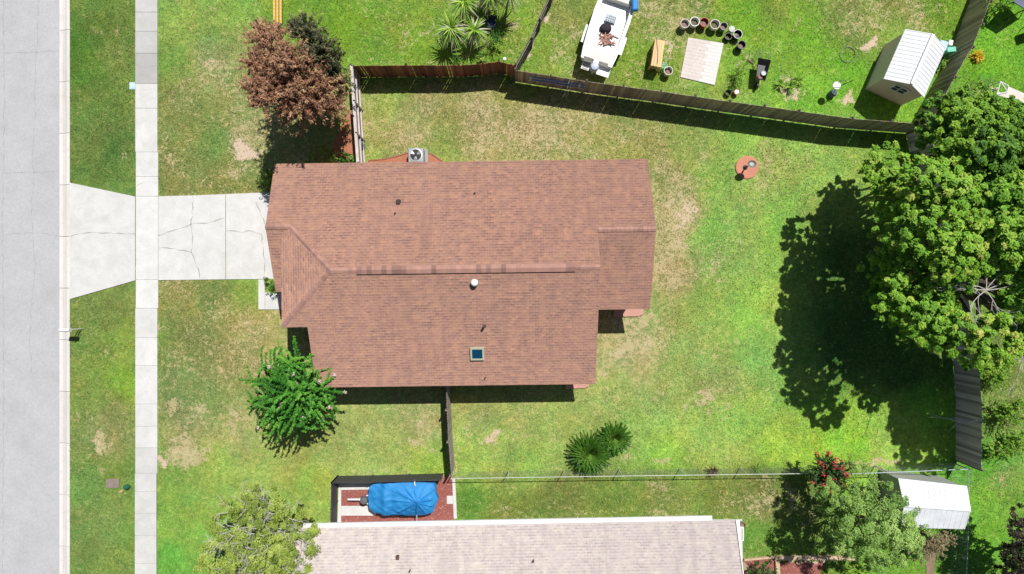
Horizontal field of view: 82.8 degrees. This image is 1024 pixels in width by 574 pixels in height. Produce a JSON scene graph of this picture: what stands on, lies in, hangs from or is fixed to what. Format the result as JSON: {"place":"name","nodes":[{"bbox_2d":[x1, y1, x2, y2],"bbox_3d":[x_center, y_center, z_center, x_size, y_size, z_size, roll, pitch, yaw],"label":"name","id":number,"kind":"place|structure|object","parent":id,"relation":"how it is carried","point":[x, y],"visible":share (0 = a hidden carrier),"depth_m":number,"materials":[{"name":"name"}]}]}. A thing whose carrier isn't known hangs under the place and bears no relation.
{"place":"outdoors","nodes":[
{"label":"outdoors","id":0,"kind":"place"},
{"bbox_2d":[0,0,59,573],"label":"road","id":1,"kind":"structure","parent":0,"point":[29,287],"depth_m":34.10,"materials":[{"name":"grey asphalt"}]},
{"bbox_2d":[135,0,158,573],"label":"sidewalk","id":2,"kind":"structure","parent":0,"point":[147,285],"depth_m":33.96,"materials":[{"name":"concrete"}]},
{"bbox_2d":[70,183,281,308],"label":"driveway","id":3,"kind":"structure","parent":0,"point":[209,237],"depth_m":33.97,"materials":[{"name":"concrete"}]},
{"bbox_2d":[265,159,656,387],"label":"brick house","id":4,"kind":"structure","parent":0,"point":[448,273],"depth_m":30.10,"materials":[{"name":"brown"}]},
{"bbox_2d":[68,0,1023,573],"bbox_3d":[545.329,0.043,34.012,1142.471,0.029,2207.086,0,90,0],"label":"lawn","id":5,"kind":"structure","parent":0,"point":[630,354],"depth_m":34.01,"materials":[{"name":"green plant"}]},
{"bbox_2d":[59,328,81,331],"bbox_3d":[-25.311,2.450,33.350,0.560,1.300,0.226,0,90,0],"label":"mailbox","id":6,"kind":"object","parent":5,"relation":"on","point":[65,329],"visible":1,"depth_m":32.81,"materials":[{"name":"white paint"}]},
{"bbox_2d":[106,479,118,487],"bbox_3d":[-23.391,11.500,33.985,0.780,0.030,0.520,0,90,0],"label":"utility lid","id":7,"kind":"object","parent":5,"relation":"on","point":[113,483],"visible":1,"depth_m":33.97,"materials":[{"name":"concrete"}]},
{"bbox_2d":[192,481,320,573],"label":"twiggy tree","id":8,"kind":"object","parent":5,"relation":"on","point":[277,551],"visible":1,"depth_m":30.22,"materials":[{"name":"green plant"}]},
{"bbox_2d":[256,167,273,194],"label":"box hedge","id":9,"kind":"object","parent":5,"relation":"on","point":[266,179],"visible":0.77,"depth_m":33.11,"materials":[{"name":"green plant"}]},
{"bbox_2d":[263,277,277,295],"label":"porch shrub","id":10,"kind":"object","parent":5,"relation":"on","point":[272,284],"visible":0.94,"depth_m":33.39,"materials":[{"name":"green plant"}]},
{"bbox_2d":[237,336,346,443],"bbox_3d":[-11.894,5.705,31.605,5.515,4.939,5.710,29,90,0],"label":"crape myrtle","id":11,"kind":"object","parent":5,"relation":"on","point":[303,395],"visible":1,"depth_m":30.59,"materials":[{"name":"green plant"}]},
{"bbox_2d":[236,16,351,138],"bbox_3d":[-11.335,-10.342,30.294,6.549,7.626,4.469,39,90,0],"label":"browned cedar","id":12,"kind":"object","parent":5,"relation":"on","point":[276,65],"visible":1,"depth_m":27.85,"materials":[{"name":"brown plant"}]},
{"bbox_2d":[283,11,357,97],"bbox_3d":[-9.801,-11.968,30.945,2.790,6.294,4.598,-16,90,0],"label":"dark cedar","id":13,"kind":"object","parent":5,"relation":"on","point":[320,49],"visible":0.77,"depth_m":28.88,"materials":[{"name":"green plant"}]},
{"bbox_2d":[307,143,339,162],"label":"variegated shrub","id":14,"kind":"object","parent":5,"relation":"on","point":[323,151],"visible":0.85,"depth_m":33.46,"materials":[{"name":"green plant"}]},
{"bbox_2d":[333,107,355,156],"bbox_3d":[-9.672,-9.094,34.015,1.594,0.070,3.000,0,90,0],"label":"orange mulch bed","id":15,"kind":"object","parent":5,"relation":"on","point":[341,141],"visible":0.55,"depth_m":33.98,"materials":[{"name":"orange wood"}]},
{"bbox_2d":[339,151,355,162],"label":"broadleaf plant","id":16,"kind":"object","parent":5,"relation":"on","point":[347,155],"visible":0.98,"depth_m":33.55,"materials":[{"name":"green plant"}]},
{"bbox_2d":[350,64,364,162],"bbox_3d":[-8.747,-9.604,33.100,0.156,1.800,5.497,-4,90,0],"label":"picket gate fence","id":17,"kind":"object","parent":5,"relation":"on","point":[357,120],"visible":0.88,"depth_m":33.02,"materials":[{"name":"white wood"}]},
{"bbox_2d":[330,473,443,521],"bbox_3d":[-7.684,11.252,33.370,6.972,1.260,2.606,-26,90,0],"label":"dark screen fence","id":18,"kind":"object","parent":5,"relation":"on","point":[337,479],"visible":0.96,"depth_m":33.27,"materials":[{"name":"metal"}]},
{"bbox_2d":[337,479,456,521],"bbox_3d":[-7.125,12.672,34.000,7.812,0.100,3.094,0,90,0],"label":"concrete pad","id":19,"kind":"object","parent":5,"relation":"on","point":[354,511],"visible":0.54,"depth_m":33.95,"materials":[{"name":"concrete"}]},
{"bbox_2d":[341,476,453,521],"bbox_3d":[-6.719,12.484,34.016,6.625,0.088,2.844,0,90,0],"label":"red mulch bed","id":20,"kind":"object","parent":5,"relation":"on","point":[443,509],"visible":0.2,"depth_m":33.97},
{"bbox_2d":[348,481,438,520],"bbox_3d":[-6.728,11.860,33.192,4.900,1.590,2.933,21,90,0],"label":"tarped boat","id":21,"kind":"object","parent":20,"relation":"on","point":[404,499],"visible":1,"depth_m":32.79,"materials":[{"name":"blue plastic"}]},
{"bbox_2d":[368,152,442,162],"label":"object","id":22,"kind":"object","parent":5,"relation":"on","point":[401,157],"visible":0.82,"depth_m":33.98,"materials":[{"name":"soil"}]},
{"bbox_2d":[408,148,427,161],"bbox_3d":[-5.480,-7.562,33.538,1.163,0.925,0.995,0,90,0],"label":"air conditioner","id":23,"kind":"object","parent":22,"relation":"on","point":[417,154],"visible":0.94,"depth_m":33.16,"materials":[{"name":"grey metal"}]},
{"bbox_2d":[350,59,515,76],"bbox_3d":[-4.383,-12.463,33.100,9.243,1.800,0.373,0,90,0],"label":"board fence","id":24,"kind":"object","parent":5,"relation":"on","point":[459,70],"visible":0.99,"depth_m":33.03,"materials":[{"name":"brown wood"}]},
{"bbox_2d":[445,386,454,476],"bbox_3d":[-3.586,7.616,33.060,0.178,1.880,5.808,-3,90,0],"label":"yard fence","id":25,"kind":"object","parent":5,"relation":"on","point":[449,431],"visible":0.82,"depth_m":32.78,"materials":[{"name":"brown wood"}]},
{"bbox_2d":[432,11,470,52],"bbox_3d":[-3.451,-14.543,33.011,2.404,2.105,2.368,0,90,0],"label":"yucca palm","id":26,"kind":"object","parent":5,"relation":"on","point":[451,28],"visible":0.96,"depth_m":32.48,"materials":[{"name":"green plant"}]},
{"bbox_2d":[446,0,485,23],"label":"yucca palm","id":27,"kind":"object","parent":5,"relation":"on","point":[459,4],"visible":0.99,"depth_m":32.19,"materials":[{"name":"green plant"}]},
{"bbox_2d":[460,14,489,50],"bbox_3d":[-2.155,-14.502,33.097,1.969,1.936,1.971,0,90,0],"label":"yucca palm","id":28,"kind":"object","parent":5,"relation":"on","point":[473,32],"visible":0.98,"depth_m":32.67,"materials":[{"name":"green plant"}]},
{"bbox_2d":[451,30,506,63],"bbox_3d":[-1.955,-13.754,33.499,3.274,1.123,1.204,-27,90,0],"label":"undergrowth bush","id":29,"kind":"object","parent":5,"relation":"on","point":[496,39],"visible":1,"depth_m":33.39,"materials":[{"name":"green plant"}]},
{"bbox_2d":[474,0,506,19],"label":"yucca palm","id":30,"kind":"object","parent":5,"relation":"on","point":[492,2],"visible":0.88,"depth_m":32.65,"materials":[{"name":"green plant"}]},
{"bbox_2d":[486,15,496,29],"bbox_3d":[-1.159,-15.295,33.563,0.648,0.876,0.595,-18,90,0],"label":"camp chair","id":31,"kind":"object","parent":5,"relation":"on","point":[491,22],"visible":0.95,"depth_m":33.54,"materials":[{"name":"blue fabric"}]},
{"bbox_2d":[499,0,523,26],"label":"yucca palm","id":32,"kind":"object","parent":5,"relation":"on","point":[507,7],"visible":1,"depth_m":32.51,"materials":[{"name":"green plant"}]},
{"bbox_2d":[292,515,743,573],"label":"neighbour house","id":33,"kind":"structure","parent":5,"relation":"on","point":[701,544],"depth_m":30.90,"materials":[{"name":"grey"}]},
{"bbox_2d":[515,0,552,70],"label":"neighbour fence","id":34,"kind":"object","parent":5,"relation":"on","point":[527,48],"visible":0.94,"depth_m":33.18,"materials":[{"name":"grey wood"}]},
{"bbox_2d":[565,384,588,388],"bbox_3d":[3.828,5.500,33.950,1.406,0.100,0.937,0,90,0],"label":"brick step","id":35,"kind":"object","parent":5,"relation":"on","point":[571,386],"visible":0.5,"depth_m":33.90,"materials":[{"name":"brick"}]},
{"bbox_2d":[567,430,613,475],"bbox_3d":[4.549,9.607,33.477,2.802,1.145,2.743,0,90,0],"label":"sago palm","id":36,"kind":"object","parent":5,"relation":"on","point":[589,455],"visible":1,"depth_m":33.18,"materials":[{"name":"green plant"}]},
{"bbox_2d":[580,0,632,77],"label":"white boat","id":37,"kind":"object","parent":5,"relation":"on","point":[599,59],"visible":0.98,"depth_m":33.20,"materials":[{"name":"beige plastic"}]},
{"bbox_2d":[599,23,611,33],"bbox_3d":[5.347,-14.766,33.050,0.710,0.300,0.608,0,90,0],"label":"black bundle","id":38,"kind":"object","parent":37,"relation":"on","point":[605,27],"visible":1,"depth_m":32.97,"materials":[{"name":"fabric"}]},
{"bbox_2d":[597,31,618,45],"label":"tangled straps","id":39,"kind":"object","parent":37,"relation":"on","point":[605,36],"visible":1,"depth_m":33.07,"materials":[{"name":"fabric"}]},
{"bbox_2d":[604,13,616,23],"bbox_3d":[5.629,-15.302,33.126,0.620,0.148,0.420,19,90,0],"label":"seat cushion","id":40,"kind":"object","parent":37,"relation":"on","point":[610,18],"visible":1,"depth_m":33.06,"materials":[{"name":"white fabric"}]},
{"bbox_2d":[597,421,632,455],"bbox_3d":[5.911,8.740,33.539,1.998,1.022,2.019,-35,90,0],"label":"sago palm","id":41,"kind":"object","parent":5,"relation":"on","point":[616,438],"visible":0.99,"depth_m":33.24,"materials":[{"name":"green plant"}]},
{"bbox_2d":[613,309,643,316],"bbox_3d":[6.812,1.203,33.950,1.750,0.100,1.094,0,90,0],"label":"brick step","id":42,"kind":"object","parent":5,"relation":"on","point":[626,312],"visible":0.5,"depth_m":33.90,"materials":[{"name":"brick"}]},
{"bbox_2d":[451,467,808,478],"bbox_3d":[6.719,10.700,33.401,20.373,1.201,0.065,-1,90,0],"label":"chain link fence","id":43,"kind":"object","parent":5,"relation":"on","point":[507,473],"visible":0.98,"depth_m":33.10,"materials":[{"name":"silver metal"}]},
{"bbox_2d":[631,0,638,11],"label":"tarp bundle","id":44,"kind":"object","parent":5,"relation":"on","point":[635,6],"visible":1,"depth_m":32.41,"materials":[{"name":"plastic"}]},
{"bbox_2d":[648,39,664,71],"bbox_3d":[8.355,-13.360,33.572,0.622,0.856,1.540,9,90,0],"label":"wooden bench","id":45,"kind":"object","parent":5,"relation":"on","point":[656,55],"visible":1,"depth_m":33.15,"materials":[{"name":"wood"}]},
{"bbox_2d":[663,66,672,76],"bbox_3d":[9.045,-12.516,33.770,0.520,0.460,0.515,0,90,0],"label":"planter pot","id":46,"kind":"object","parent":5,"relation":"on","point":[668,71],"visible":1,"depth_m":33.73,"materials":[{"name":"beige plastic"}]},
{"bbox_2d":[680,19,689,29],"bbox_3d":[10.007,-15.244,33.770,0.540,0.460,0.534,0,90,0],"label":"planter pot","id":47,"kind":"object","parent":5,"relation":"on","point":[684,24],"visible":1,"depth_m":33.73,"materials":[{"name":"beige plastic"}]},
{"bbox_2d":[689,17,699,27],"bbox_3d":[10.574,-15.352,33.770,0.560,0.460,0.554,0,90,0],"label":"planter pot","id":48,"kind":"object","parent":5,"relation":"on","point":[694,22],"visible":1,"depth_m":33.73,"materials":[{"name":"white paint"}]},
{"bbox_2d":[680,37,723,84],"bbox_3d":[11.098,-13.272,34.001,2.103,0.078,2.498,12,90,0],"label":"paver pad","id":49,"kind":"object","parent":5,"relation":"on","point":[701,57],"visible":1,"depth_m":33.96,"materials":[{"name":"grey concrete"}]},
{"bbox_2d":[699,17,708,28],"bbox_3d":[11.135,-15.330,33.780,0.540,0.440,0.534,0,90,0],"label":"planter pot","id":50,"kind":"object","parent":5,"relation":"on","point":[704,22],"visible":1,"depth_m":33.75,"materials":[{"name":"red plastic"}]},
{"bbox_2d":[706,464,720,477],"bbox_3d":[11.696,10.697,33.657,0.879,0.346,0.923,-22,90,0],"label":"cordyline","id":51,"kind":"object","parent":5,"relation":"on","point":[715,468],"visible":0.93,"depth_m":33.65,"materials":[{"name":"red plant"}]},
{"bbox_2d":[709,19,719,30],"bbox_3d":[11.745,-15.198,33.770,0.580,0.460,0.574,0,90,0],"label":"planter pot","id":52,"kind":"object","parent":5,"relation":"on","point":[714,25],"visible":1,"depth_m":33.73,"materials":[{"name":"beige plastic"}]},
{"bbox_2d":[514,68,925,132],"bbox_3d":[11.681,-10.451,33.060,23.321,1.880,0.364,7,90,0],"label":"long board fence","id":53,"kind":"object","parent":5,"relation":"on","point":[729,106],"visible":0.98,"depth_m":32.99,"materials":[{"name":"brown wood"}]},
{"bbox_2d":[529,75,584,88],"bbox_3d":[2.541,-11.602,32.825,3.208,0.650,0.139,9,90,0],"label":"hung ladder","id":54,"kind":"object","parent":53,"relation":"attached to","point":[579,85],"visible":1,"depth_m":32.77,"materials":[{"name":"grey metal"}]},
{"bbox_2d":[719,22,727,31],"bbox_3d":[12.271,-15.111,33.790,0.460,0.420,0.455,0,90,0],"label":"planter pot","id":55,"kind":"object","parent":5,"relation":"on","point":[723,26],"visible":0.99,"depth_m":33.75,"materials":[{"name":"grey plastic"}]},
{"bbox_2d":[729,73,744,88],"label":"bare plant","id":56,"kind":"object","parent":5,"relation":"on","point":[737,80],"visible":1,"depth_m":33.57,"materials":[{"name":"green plant"}]},
{"bbox_2d":[732,29,742,39],"bbox_3d":[13.085,-14.651,33.800,0.540,0.400,0.534,0,90,0],"label":"planter pot","id":57,"kind":"object","parent":5,"relation":"on","point":[737,34],"visible":1,"depth_m":33.78,"materials":[{"name":"white plastic"}]},
{"bbox_2d":[736,40,745,50],"bbox_3d":[13.294,-14.019,33.780,0.500,0.440,0.495,0,90,0],"label":"planter pot","id":58,"kind":"object","parent":5,"relation":"on","point":[741,44],"visible":1,"depth_m":33.74,"materials":[{"name":"black plastic"}]},
{"bbox_2d":[733,57,750,77],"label":"bare plant","id":59,"kind":"object","parent":5,"relation":"on","point":[741,71],"visible":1,"depth_m":33.49,"materials":[{"name":"green plant"}]},
{"bbox_2d":[735,156,758,178],"bbox_3d":[13.762,-7.006,33.983,1.340,0.095,1.340,0,90,0],"label":"round pad","id":60,"kind":"object","parent":5,"relation":"on","point":[749,172],"visible":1,"depth_m":33.94,"materials":[{"name":"ceramic"}]},
{"bbox_2d":[743,160,756,169],"bbox_3d":[13.632,-6.988,33.450,0.530,0.980,0.424,0,90,0],"label":"bird bath","id":61,"kind":"object","parent":60,"relation":"on","point":[751,163],"visible":1,"depth_m":33.01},
{"bbox_2d":[743,555,774,560],"bbox_3d":[14.442,15.844,33.900,1.783,0.160,0.100,-5,90,0],"label":"timber edging","id":62,"kind":"object","parent":5,"relation":"on","point":[759,558],"visible":1,"depth_m":33.82,"materials":[{"name":"wood"}]},
{"bbox_2d":[754,50,770,89],"bbox_3d":[14.412,-12.566,33.655,0.759,0.698,2.125,10,90,0],"label":"wheelbarrow","id":63,"kind":"object","parent":5,"relation":"on","point":[762,64],"visible":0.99,"depth_m":33.50,"materials":[{"name":"black plastic"}]},
{"bbox_2d":[775,560,779,573],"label":"timber edging","id":64,"kind":"object","parent":5,"relation":"on","point":[777,563],"visible":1,"depth_m":33.82,"materials":[{"name":"wood"}]},
{"bbox_2d":[771,76,787,91],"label":"lily clump","id":65,"kind":"object","parent":5,"relation":"on","point":[779,83],"visible":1,"depth_m":33.82,"materials":[{"name":"green plant"}]},
{"bbox_2d":[744,559,823,573],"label":"raised bed","id":66,"kind":"object","parent":5,"relation":"on","point":[806,568],"visible":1,"depth_m":33.97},
{"bbox_2d":[745,559,777,573],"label":"dark camellia","id":67,"kind":"object","parent":66,"relation":"on","point":[763,566],"visible":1,"depth_m":33.00,"materials":[{"name":"green plant"}]},
{"bbox_2d":[782,78,798,95],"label":"lily clump","id":68,"kind":"object","parent":5,"relation":"on","point":[790,85],"visible":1,"depth_m":33.81,"materials":[{"name":"green plant"}]},
{"bbox_2d":[791,75,805,87],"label":"lily clump","id":69,"kind":"object","parent":5,"relation":"on","point":[798,80],"visible":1,"depth_m":33.80,"materials":[{"name":"green plant"}]},
{"bbox_2d":[774,555,824,560],"bbox_3d":[16.779,15.813,33.900,2.898,0.160,0.240,-1,90,0],"label":"timber edging","id":70,"kind":"object","parent":5,"relation":"on","point":[796,557],"visible":1,"depth_m":33.82,"materials":[{"name":"wood"}]},
{"bbox_2d":[805,450,851,493],"bbox_3d":[17.389,10.132,32.470,2.271,3.189,2.360,0,90,0],"label":"red crape myrtle","id":71,"kind":"object","parent":5,"relation":"on","point":[832,468],"visible":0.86,"depth_m":31.66,"materials":[{"name":"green plant"}]},
{"bbox_2d":[828,89,836,97],"bbox_3d":[18.688,-11.281,33.790,0.440,0.420,0.440,0,90,0],"label":"garden urn","id":72,"kind":"object","parent":5,"relation":"on","point":[832,93],"visible":1,"depth_m":33.68,"materials":[{"name":"stone"}]},
{"bbox_2d":[824,555,854,560],"bbox_3d":[19.116,15.813,33.900,1.776,0.160,0.240,1,90,0],"label":"timber edging","id":73,"kind":"object","parent":5,"relation":"on","point":[832,557],"visible":0.64,"depth_m":33.82,"materials":[{"name":"wood"}]},
{"bbox_2d":[833,80,853,89],"bbox_3d":[18.722,-11.449,33.243,0.984,1.515,0.433,0,90,0],"label":"plant hook","id":74,"kind":"object","parent":5,"relation":"on","point":[837,85],"visible":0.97,"depth_m":32.95,"materials":[{"name":"metal"}]},
{"bbox_2d":[841,565,852,573],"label":"lime lily","id":75,"kind":"object","parent":5,"relation":"on","point":[846,570],"visible":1,"depth_m":33.82,"materials":[{"name":"green plant"}]},
{"bbox_2d":[852,560,871,573],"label":"lime lily","id":76,"kind":"object","parent":5,"relation":"on","point":[861,571],"visible":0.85,"depth_m":33.84,"materials":[{"name":"green plant"}]},
{"bbox_2d":[841,453,883,490],"bbox_3d":[19.883,10.338,33.221,2.764,1.677,1.138,33,90,0],"label":"vine bush","id":77,"kind":"object","parent":5,"relation":"on","point":[854,464],"visible":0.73,"depth_m":32.80,"materials":[{"name":"green plant"}]},
{"bbox_2d":[814,464,931,573],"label":"greygreen tree","id":78,"kind":"object","parent":5,"relation":"on","point":[849,515],"visible":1,"depth_m":29.59,"materials":[{"name":"green plant"}]},
{"bbox_2d":[800,463,968,474],"bbox_3d":[21.329,10.451,33.351,8.969,1.301,0.117,-2,90,0],"label":"metal fence","id":79,"kind":"object","parent":5,"relation":"on","point":[886,471],"visible":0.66,"depth_m":33.04,"materials":[{"name":"silver metal"}]},
{"bbox_2d":[865,29,945,104],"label":"garden shed","id":80,"kind":"structure","parent":5,"relation":"on","point":[905,68],"depth_m":32.01,"materials":[{"name":"white metal"}]},
{"bbox_2d":[889,84,910,94],"bbox_3d":[21.742,-11.091,32.550,0.833,0.670,0.421,0,90,0],"label":"window","id":81,"kind":"structure","parent":80,"relation":"in","point":[897,88],"depth_m":32.54,"materials":[{"name":"glass"}]},
{"bbox_2d":[879,469,970,528],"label":"metal shed","id":82,"kind":"structure","parent":5,"relation":"on","point":[941,502],"depth_m":31.97,"materials":[{"name":"grey metal"}]},
{"bbox_2d":[925,534,935,573],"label":"dirt strip","id":83,"kind":"object","parent":5,"relation":"on","point":[930,566],"visible":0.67,"depth_m":33.98,"materials":[{"name":"soil"}]},
{"bbox_2d":[907,528,957,566],"bbox_3d":[23.723,14.432,33.030,3.035,2.068,1.965,-27,90,0],"label":"brown shrub","id":84,"kind":"object","parent":5,"relation":"on","point":[936,545],"visible":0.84,"depth_m":32.53,"materials":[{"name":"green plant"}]},
{"bbox_2d":[856,140,1023,395],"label":"oak tree","id":85,"kind":"object","parent":5,"relation":"on","point":[968,259],"visible":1,"depth_m":26.05,"materials":[{"name":"green plant"}]},
{"bbox_2d":[906,127,983,471],"bbox_3d":[25.007,0.573,33.060,0.959,1.880,19.403,-9,90,0],"label":"side fence","id":86,"kind":"object","parent":5,"relation":"on","point":[969,405],"visible":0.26,"depth_m":33.07,"materials":[{"name":"grey wood"}]},
{"bbox_2d":[929,413,982,429],"bbox_3d":[24.333,7.526,31.834,3.282,0.739,0.836,6,90,0],"label":"broken branch","id":87,"kind":"object","parent":86,"relation":"on","point":[960,421],"visible":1,"depth_m":31.97,"materials":[{"name":"brown wood"}]},
{"bbox_2d":[938,58,952,68],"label":"bare plant","id":88,"kind":"object","parent":5,"relation":"on","point":[942,64],"visible":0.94,"depth_m":33.55,"materials":[{"name":"green plant"}]},
{"bbox_2d":[942,47,955,57],"bbox_3d":[25.094,-13.562,33.550,0.520,0.900,0.300,-6,90,0],"label":"turquoise bin","id":89,"kind":"object","parent":5,"relation":"on","point":[949,51],"visible":0.69,"depth_m":33.12,"materials":[{"name":"plastic"}]},
{"bbox_2d":[908,0,992,133],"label":"back fence","id":90,"kind":"object","parent":5,"relation":"on","point":[972,22],"visible":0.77,"depth_m":32.99,"materials":[{"name":"brown wood"}]},
{"bbox_2d":[951,462,969,573],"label":"green wire fence","id":91,"kind":"object","parent":5,"relation":"on","point":[966,526],"visible":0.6,"depth_m":32.92,"materials":[{"name":"grey"}]},
{"bbox_2d":[913,80,1023,204],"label":"dense tree","id":92,"kind":"object","parent":5,"relation":"on","point":[992,140],"visible":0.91,"depth_m":26.49,"materials":[{"name":"green plant"}]},
{"bbox_2d":[969,49,984,63],"bbox_3d":[27.172,-13.437,33.810,0.978,0.359,0.900,0,90,0],"label":"orange bromeliad","id":93,"kind":"object","parent":5,"relation":"on","point":[978,57],"visible":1,"depth_m":33.79,"materials":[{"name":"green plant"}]},
{"bbox_2d":[968,72,1011,90],"bbox_3d":[26.911,-11.349,33.392,1.540,2.317,2.738,40,90,0],"label":"fallen branch","id":94,"kind":"object","parent":5,"relation":"on","point":[985,81],"visible":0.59,"depth_m":33.00,"materials":[{"name":"wood"}]},
{"bbox_2d":[980,362,1011,390],"bbox_3d":[27.791,5.040,33.380,1.782,1.366,1.974,31,90,0],"label":"weedy bush","id":95,"kind":"object","parent":5,"relation":"on","point":[994,377],"visible":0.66,"depth_m":33.23,"materials":[{"name":"green plant"}]},
{"bbox_2d":[984,438,1011,461],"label":"weedy bush","id":96,"kind":"object","parent":5,"relation":"on","point":[995,452],"visible":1,"depth_m":33.27,"materials":[{"name":"green plant"}]},
{"bbox_2d":[990,0,1014,15],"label":"corner bush","id":97,"kind":"object","parent":5,"relation":"on","point":[1000,6],"visible":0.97,"depth_m":33.05,"materials":[{"name":"green plant"}]},
{"bbox_2d":[986,395,1023,431],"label":"weedy bush","id":98,"kind":"object","parent":5,"relation":"on","point":[1007,413],"visible":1,"depth_m":33.15,"materials":[{"name":"green plant"}]},
{"bbox_2d":[989,81,1023,107],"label":"garden canopy","id":99,"kind":"object","parent":5,"relation":"on","point":[1019,95],"visible":0.81,"depth_m":32.74,"materials":[{"name":"fabric"}]},
{"bbox_2d":[992,502,1023,573],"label":"plum leaved tree","id":100,"kind":"object","parent":5,"relation":"on","point":[1014,560],"visible":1,"depth_m":30.58,"materials":[{"name":"brown plant"}]},
{"bbox_2d":[993,0,1023,20],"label":"dark canopy","id":101,"kind":"object","parent":5,"relation":"on","point":[1020,3],"visible":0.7,"depth_m":32.59,"materials":[{"name":"plant"}]},
{"bbox_2d":[1000,427,1023,459],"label":"weedy bush","id":102,"kind":"object","parent":5,"relation":"on","point":[1016,446],"visible":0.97,"depth_m":33.23,"materials":[{"name":"green plant"}]},
{"bbox_2d":[740,519,742,559],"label":"side walk","id":103,"kind":"structure","parent":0,"point":[741,544],"depth_m":33.96,"materials":[{"name":"concrete"}]},
{"bbox_3d":[-13.658,-16.925,33.850,0.436,0.300,2.278,0,90,0],"label":"support block","id":104,"kind":"object","parent":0,"visible":0},
{"bbox_2d":[273,0,275,22],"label":"yellow board","id":105,"kind":"object","parent":104,"relation":"on","point":[274,9],"visible":0.79,"depth_m":33.62,"materials":[{"name":"paint"}]},
{"bbox_2d":[276,0,278,21],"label":"yellow board","id":106,"kind":"object","parent":104,"relation":"on","point":[277,10],"visible":0.86,"depth_m":33.62,"materials":[{"name":"paint"}]},
{"bbox_2d":[279,0,281,23],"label":"yellow board","id":107,"kind":"object","parent":104,"relation":"on","point":[280,10],"visible":0.95,"depth_m":33.62,"materials":[{"name":"paint"}]},
{"bbox_3d":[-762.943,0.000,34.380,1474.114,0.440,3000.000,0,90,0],"label":"ground","id":108,"kind":"structure","parent":0,"visible":0},
{"bbox_2d":[59,0,69,573],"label":"kerb","id":109,"kind":"structure","parent":108,"relation":"on","point":[64,286],"depth_m":34.07,"materials":[{"name":"concrete"}]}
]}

